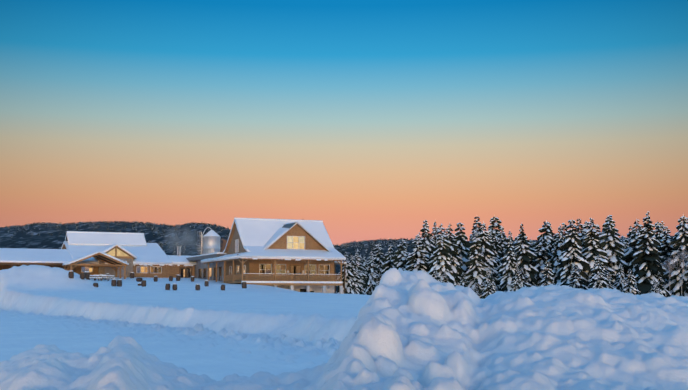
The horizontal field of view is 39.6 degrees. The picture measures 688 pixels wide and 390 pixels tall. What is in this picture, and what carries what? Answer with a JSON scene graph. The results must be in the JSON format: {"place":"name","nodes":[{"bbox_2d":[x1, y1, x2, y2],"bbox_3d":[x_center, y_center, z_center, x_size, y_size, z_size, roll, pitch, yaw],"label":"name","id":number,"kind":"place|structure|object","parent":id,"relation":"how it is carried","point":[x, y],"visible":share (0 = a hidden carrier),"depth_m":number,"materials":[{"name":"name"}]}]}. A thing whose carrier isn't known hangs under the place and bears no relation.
{"place":"outdoors","nodes":[
{"label":"outdoors","id":0,"kind":"place"},
{"bbox_2d":[0,234,414,292],"bbox_3d":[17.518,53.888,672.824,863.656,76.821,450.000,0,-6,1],"label":"hill","id":1,"kind":"structure","parent":0,"point":[49,242],"depth_m":709.52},
{"bbox_2d":[0,222,673,248],"bbox_3d":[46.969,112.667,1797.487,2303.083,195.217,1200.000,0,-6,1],"label":"hill","id":2,"kind":"structure","parent":0,"point":[191,238],"depth_m":1814.12,"materials":[{"name":"green plant"}]},
{"bbox_2d":[0,265,687,389],"bbox_3d":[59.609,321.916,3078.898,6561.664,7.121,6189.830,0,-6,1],"label":"snow ground","id":3,"kind":"structure","parent":0,"point":[398,329],"depth_m":7.49,"materials":[{"name":"white snow"}]},
{"bbox_2d":[68,270,73,277],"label":"barrel","id":4,"kind":"object","parent":3,"relation":"on","point":[71,274],"visible":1,"depth_m":107.02,"materials":[{"name":"brown wood"}]},
{"bbox_2d":[84,271,89,279],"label":"barrel","id":5,"kind":"object","parent":3,"relation":"on","point":[87,274],"visible":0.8,"depth_m":109.97,"materials":[{"name":"brown wood"}]},
{"bbox_2d":[89,275,99,280],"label":"picnic table","id":6,"kind":"object","parent":3,"relation":"on","point":[94,277],"visible":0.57,"depth_m":136.07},
{"bbox_2d":[0,231,196,278],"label":"house","id":7,"kind":"structure","parent":3,"relation":"on","point":[119,254],"depth_m":154.79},
{"bbox_2d":[100,275,116,280],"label":"picnic table","id":8,"kind":"object","parent":3,"relation":"on","point":[106,276],"visible":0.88,"depth_m":136.71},
{"bbox_2d":[111,279,116,285],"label":"barrel","id":9,"kind":"object","parent":3,"relation":"on","point":[113,282],"visible":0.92,"depth_m":120.86,"materials":[{"name":"brown wood"}]},
{"bbox_2d":[117,279,121,286],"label":"barrel","id":10,"kind":"object","parent":3,"relation":"on","point":[119,282],"visible":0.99,"depth_m":120.81,"materials":[{"name":"brown wood"}]},
{"bbox_2d":[141,280,145,286],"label":"barrel","id":11,"kind":"object","parent":3,"relation":"on","point":[143,283],"visible":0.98,"depth_m":122.74,"materials":[{"name":"brown wood"}]},
{"bbox_2d":[186,249,226,281],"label":"link building","id":12,"kind":"structure","parent":3,"relation":"on","point":[201,270],"depth_m":150.47,"materials":[{"name":"grey"}]},
{"bbox_2d":[197,227,219,253],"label":"grain silo","id":13,"kind":"object","parent":3,"relation":"on","point":[210,239],"visible":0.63,"depth_m":171.34,"materials":[{"name":"metal"}]},
{"bbox_2d":[220,237,226,251],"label":"hardwood","id":14,"kind":"object","parent":3,"relation":"on","point":[224,242],"visible":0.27,"depth_m":214.70,"materials":[{"name":"brown"}]},
{"bbox_2d":[242,281,246,287],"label":"barrel","id":15,"kind":"object","parent":3,"relation":"on","point":[244,284],"visible":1,"depth_m":123.96,"materials":[{"name":"brown wood"}]},
{"bbox_2d":[201,218,346,293],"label":"house","id":16,"kind":"structure","parent":3,"relation":"on","point":[302,255],"depth_m":136.81,"materials":[{"name":"wood"}]},
{"bbox_2d":[336,252,355,293],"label":"spruce","id":17,"kind":"object","parent":3,"relation":"on","point":[349,283],"visible":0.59,"depth_m":148.64,"materials":[{"name":"white plant"}]},
{"bbox_2d":[350,255,360,293],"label":"spruce","id":18,"kind":"object","parent":3,"relation":"on","point":[356,278],"visible":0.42,"depth_m":150.85,"materials":[{"name":"white plant"}]},
{"bbox_2d":[353,249,366,294],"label":"spruce","id":19,"kind":"object","parent":3,"relation":"on","point":[362,275],"visible":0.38,"depth_m":184.08,"materials":[{"name":"white plant"}]},
{"bbox_2d":[359,254,365,274],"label":"spruce","id":20,"kind":"object","parent":3,"relation":"on","point":[361,262],"visible":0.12,"depth_m":218.42,"materials":[{"name":"white plant"}]},
{"bbox_2d":[362,257,367,273],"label":"spruce","id":21,"kind":"object","parent":3,"relation":"on","point":[365,264],"visible":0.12,"depth_m":282.11,"materials":[{"name":"white plant"}]},
{"bbox_2d":[363,251,377,294],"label":"spruce","id":22,"kind":"object","parent":3,"relation":"on","point":[370,280],"visible":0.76,"depth_m":198.25,"materials":[{"name":"white plant"}]},
{"bbox_2d":[366,245,384,274],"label":"spruce","id":23,"kind":"object","parent":3,"relation":"on","point":[379,257],"visible":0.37,"depth_m":213.81,"materials":[{"name":"white plant"}]},
{"bbox_2d":[376,273,380,284],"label":"spruce","id":24,"kind":"object","parent":3,"relation":"on","point":[379,278],"visible":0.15,"depth_m":160.23,"materials":[{"name":"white plant"}]},
{"bbox_2d":[381,245,394,276],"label":"spruce","id":25,"kind":"object","parent":3,"relation":"on","point":[387,264],"visible":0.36,"depth_m":188.94,"materials":[{"name":"white plant"}]},
{"bbox_2d":[391,239,408,270],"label":"spruce","id":26,"kind":"object","parent":3,"relation":"on","point":[399,260],"visible":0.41,"depth_m":183.97,"materials":[{"name":"white plant"}]},
{"bbox_2d":[405,235,430,272],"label":"spruce","id":27,"kind":"object","parent":3,"relation":"on","point":[417,260],"visible":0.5,"depth_m":177.01,"materials":[{"name":"white plant"}]},
{"bbox_2d":[418,220,435,261],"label":"spruce","id":28,"kind":"object","parent":3,"relation":"on","point":[428,244],"visible":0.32,"depth_m":186.65,"materials":[{"name":"white plant"}]},
{"bbox_2d":[431,220,438,245],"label":"spruce","id":29,"kind":"object","parent":3,"relation":"on","point":[435,229],"visible":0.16,"depth_m":214.69,"materials":[{"name":"white plant"}]},
{"bbox_2d":[431,267,440,281],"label":"spruce","id":30,"kind":"object","parent":3,"relation":"on","point":[435,276],"visible":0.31,"depth_m":154.02,"materials":[{"name":"white plant"}]},
{"bbox_2d":[427,224,455,284],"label":"spruce","id":31,"kind":"object","parent":3,"relation":"on","point":[441,259],"visible":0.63,"depth_m":173.51,"materials":[{"name":"white plant"}]},
{"bbox_2d":[442,270,447,282],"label":"spruce","id":32,"kind":"object","parent":3,"relation":"on","point":[445,279],"visible":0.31,"depth_m":155.52,"materials":[{"name":"white plant"}]},
{"bbox_2d":[446,223,463,285],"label":"spruce","id":33,"kind":"object","parent":3,"relation":"on","point":[456,264],"visible":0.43,"depth_m":180.47,"materials":[{"name":"white plant"}]},
{"bbox_2d":[453,223,471,276],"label":"spruce","id":34,"kind":"object","parent":3,"relation":"on","point":[463,243],"visible":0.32,"depth_m":189.06,"materials":[{"name":"green plant"}]},
{"bbox_2d":[460,272,468,286],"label":"spruce","id":35,"kind":"object","parent":3,"relation":"on","point":[463,282],"visible":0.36,"depth_m":154.91,"materials":[{"name":"white plant"}]},
{"bbox_2d":[471,229,479,240],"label":"spruce","id":36,"kind":"object","parent":3,"relation":"on","point":[476,230],"visible":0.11,"depth_m":192.00,"materials":[{"name":"white plant"}]},
{"bbox_2d":[465,231,487,296],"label":"spruce","id":37,"kind":"object","parent":3,"relation":"on","point":[476,272],"visible":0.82,"depth_m":178.19,"materials":[{"name":"white plant"}]},
{"bbox_2d":[474,283,479,297],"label":"spruce","id":38,"kind":"object","parent":3,"relation":"on","point":[476,290],"visible":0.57,"depth_m":158.15,"materials":[{"name":"white plant"}]},
{"bbox_2d":[468,216,499,290],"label":"spruce","id":39,"kind":"object","parent":3,"relation":"on","point":[480,230],"visible":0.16,"depth_m":195.04,"materials":[{"name":"white plant"}]},
{"bbox_2d":[480,269,494,298],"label":"spruce","id":40,"kind":"object","parent":3,"relation":"on","point":[487,287],"visible":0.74,"depth_m":149.66,"materials":[{"name":"white plant"}]},
{"bbox_2d":[478,222,498,291],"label":"spruce","id":41,"kind":"object","parent":3,"relation":"on","point":[485,247],"visible":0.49,"depth_m":181.08,"materials":[{"name":"white plant"}]},
{"bbox_2d":[483,265,495,288],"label":"spruce","id":42,"kind":"object","parent":3,"relation":"on","point":[493,280],"visible":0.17,"depth_m":157.77,"materials":[{"name":"white plant"}]},
{"bbox_2d":[486,229,500,290],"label":"spruce","id":43,"kind":"object","parent":3,"relation":"on","point":[491,242],"visible":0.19,"depth_m":183.28,"materials":[{"name":"green plant"}]},
{"bbox_2d":[488,216,507,254],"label":"spruce","id":44,"kind":"object","parent":3,"relation":"on","point":[494,223],"visible":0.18,"depth_m":211.89,"materials":[{"name":"white plant"}]},
{"bbox_2d":[493,234,502,276],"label":"spruce","id":45,"kind":"object","parent":3,"relation":"on","point":[497,244],"visible":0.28,"depth_m":199.34,"materials":[{"name":"green plant"}]},
{"bbox_2d":[496,227,507,268],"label":"spruce","id":46,"kind":"object","parent":3,"relation":"on","point":[500,236],"visible":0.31,"depth_m":204.19,"materials":[{"name":"white plant"}]},
{"bbox_2d":[497,231,517,291],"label":"spruce","id":47,"kind":"object","parent":3,"relation":"on","point":[508,266],"visible":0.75,"depth_m":174.10,"materials":[{"name":"white plant"}]},
{"bbox_2d":[510,261,521,290],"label":"spruce","id":48,"kind":"object","parent":3,"relation":"on","point":[515,283],"visible":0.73,"depth_m":160.42,"materials":[{"name":"white plant"}]},
{"bbox_2d":[517,268,531,287],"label":"spruce","id":49,"kind":"object","parent":3,"relation":"on","point":[524,282],"visible":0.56,"depth_m":160.41,"materials":[{"name":"white plant"}]},
{"bbox_2d":[514,233,536,265],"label":"spruce","id":50,"kind":"object","parent":3,"relation":"on","point":[531,250],"visible":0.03,"depth_m":189.03,"materials":[{"name":"green plant"}]},
{"bbox_2d":[514,222,538,286],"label":"spruce","id":51,"kind":"object","parent":3,"relation":"on","point":[524,254],"visible":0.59,"depth_m":178.81,"materials":[{"name":"green plant"}]},
{"bbox_2d":[532,237,551,286],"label":"spruce","id":52,"kind":"object","parent":3,"relation":"on","point":[543,254],"visible":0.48,"depth_m":184.16,"materials":[{"name":"green plant"}]},
{"bbox_2d":[532,220,553,259],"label":"spruce","id":53,"kind":"object","parent":3,"relation":"on","point":[548,237],"visible":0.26,"depth_m":202.24,"materials":[{"name":"white plant"}]},
{"bbox_2d":[539,261,554,286],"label":"spruce","id":54,"kind":"object","parent":3,"relation":"on","point":[547,277],"visible":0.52,"depth_m":152.24,"materials":[{"name":"white plant"}]},
{"bbox_2d":[548,225,564,284],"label":"spruce","id":55,"kind":"object","parent":3,"relation":"on","point":[556,250],"visible":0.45,"depth_m":180.45,"materials":[{"name":"white plant"}]},
{"bbox_2d":[559,222,567,237],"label":"spruce","id":56,"kind":"object","parent":3,"relation":"on","point":[564,228],"visible":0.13,"depth_m":204.50,"materials":[{"name":"white plant"}]},
{"bbox_2d":[556,220,590,289],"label":"spruce","id":57,"kind":"object","parent":3,"relation":"on","point":[571,255],"visible":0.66,"depth_m":170.05,"materials":[{"name":"green plant"}]},
{"bbox_2d":[568,264,585,289],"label":"spruce","id":58,"kind":"object","parent":3,"relation":"on","point":[577,282],"visible":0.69,"depth_m":158.41,"materials":[{"name":"white plant"}]},
{"bbox_2d":[575,219,584,251],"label":"spruce","id":59,"kind":"object","parent":3,"relation":"on","point":[582,233],"visible":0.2,"depth_m":179.40,"materials":[{"name":"white plant"}]},
{"bbox_2d":[583,220,591,236],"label":"spruce","id":60,"kind":"object","parent":3,"relation":"on","point":[586,225],"visible":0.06,"depth_m":191.97,"materials":[{"name":"white plant"}]},
{"bbox_2d":[581,218,614,282],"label":"spruce","id":61,"kind":"object","parent":3,"relation":"on","point":[592,250],"visible":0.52,"depth_m":173.46,"materials":[{"name":"white plant"}]},
{"bbox_2d":[588,255,608,288],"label":"spruce","id":62,"kind":"object","parent":3,"relation":"on","point":[599,279],"visible":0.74,"depth_m":153.95,"materials":[{"name":"white plant"}]},
{"bbox_2d":[595,225,601,240],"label":"spruce","id":63,"kind":"object","parent":3,"relation":"on","point":[598,231],"visible":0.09,"depth_m":199.76,"materials":[{"name":"white plant"}]},
{"bbox_2d":[604,267,616,288],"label":"spruce","id":64,"kind":"object","parent":3,"relation":"on","point":[610,285],"visible":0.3,"depth_m":158.62,"materials":[{"name":"white plant"}]},
{"bbox_2d":[598,215,627,282],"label":"spruce","id":65,"kind":"object","parent":3,"relation":"on","point":[612,245],"visible":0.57,"depth_m":176.72,"materials":[{"name":"white plant"}]},
{"bbox_2d":[614,263,625,292],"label":"spruce","id":66,"kind":"object","parent":3,"relation":"on","point":[620,284],"visible":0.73,"depth_m":158.78,"materials":[{"name":"white plant"}]},
{"bbox_2d":[620,236,628,249],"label":"spruce","id":67,"kind":"object","parent":3,"relation":"on","point":[625,240],"visible":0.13,"depth_m":198.18,"materials":[{"name":"white plant"}]},
{"bbox_2d":[627,226,632,245],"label":"spruce","id":68,"kind":"object","parent":3,"relation":"on","point":[629,236],"visible":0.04,"depth_m":208.53,"materials":[{"name":"white plant"}]},
{"bbox_2d":[623,269,640,294],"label":"spruce","id":69,"kind":"object","parent":3,"relation":"on","point":[630,286],"visible":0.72,"depth_m":153.00,"materials":[{"name":"white plant"}]},
{"bbox_2d":[624,218,641,277],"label":"spruce","id":70,"kind":"object","parent":3,"relation":"on","point":[631,249],"visible":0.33,"depth_m":177.21,"materials":[{"name":"green plant"}]},
{"bbox_2d":[631,211,671,296],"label":"spruce","id":71,"kind":"object","parent":3,"relation":"on","point":[648,267],"visible":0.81,"depth_m":167.65,"materials":[{"name":"green plant"}]},
{"bbox_2d":[650,279,660,293],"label":"spruce","id":72,"kind":"object","parent":3,"relation":"on","point":[654,287],"visible":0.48,"depth_m":150.54,"materials":[{"name":"white plant"}]},
{"bbox_2d":[651,222,662,237],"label":"spruce","id":73,"kind":"object","parent":3,"relation":"on","point":[657,224],"visible":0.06,"depth_m":216.31,"materials":[{"name":"white plant"}]},
{"bbox_2d":[654,237,665,285],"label":"spruce","id":74,"kind":"object","parent":3,"relation":"on","point":[661,258],"visible":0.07,"depth_m":177.78,"materials":[{"name":"green plant"}]},
{"bbox_2d":[655,226,665,241],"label":"spruce","id":75,"kind":"object","parent":3,"relation":"on","point":[658,235],"visible":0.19,"depth_m":203.67,"materials":[{"name":"white plant"}]},
{"bbox_2d":[657,272,666,296],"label":"spruce","id":76,"kind":"object","parent":3,"relation":"on","point":[660,284],"visible":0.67,"depth_m":165.62,"materials":[{"name":"white plant"}]},
{"bbox_2d":[658,227,675,283],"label":"spruce","id":77,"kind":"object","parent":3,"relation":"on","point":[666,249],"visible":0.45,"depth_m":188.36,"materials":[{"name":"green plant"}]},
{"bbox_2d":[661,259,676,285],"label":"birch","id":78,"kind":"object","parent":3,"relation":"on","point":[669,268],"visible":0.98,"depth_m":163.45,"materials":[{"name":"grey plant"}]},
{"bbox_2d":[664,215,687,296],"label":"spruce","id":79,"kind":"object","parent":3,"relation":"on","point":[680,240],"visible":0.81,"depth_m":173.20,"materials":[{"name":"green plant"}]},
{"bbox_2d":[670,246,687,289],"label":"birch","id":80,"kind":"object","parent":3,"relation":"on","point":[685,253],"visible":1,"depth_m":158.16,"materials":[{"name":"grey plant"}]},
{"bbox_2d":[684,255,687,292],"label":"spruce","id":81,"kind":"object","parent":3,"relation":"on","point":[686,273],"visible":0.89,"depth_m":170.98,"materials":[{"name":"green plant"}]},
{"bbox_2d":[0,0,687,245],"label":"sky","id":82,"kind":"structure","parent":0,"point":[368,120],"materials":[{"name":"blue"}]}
]}

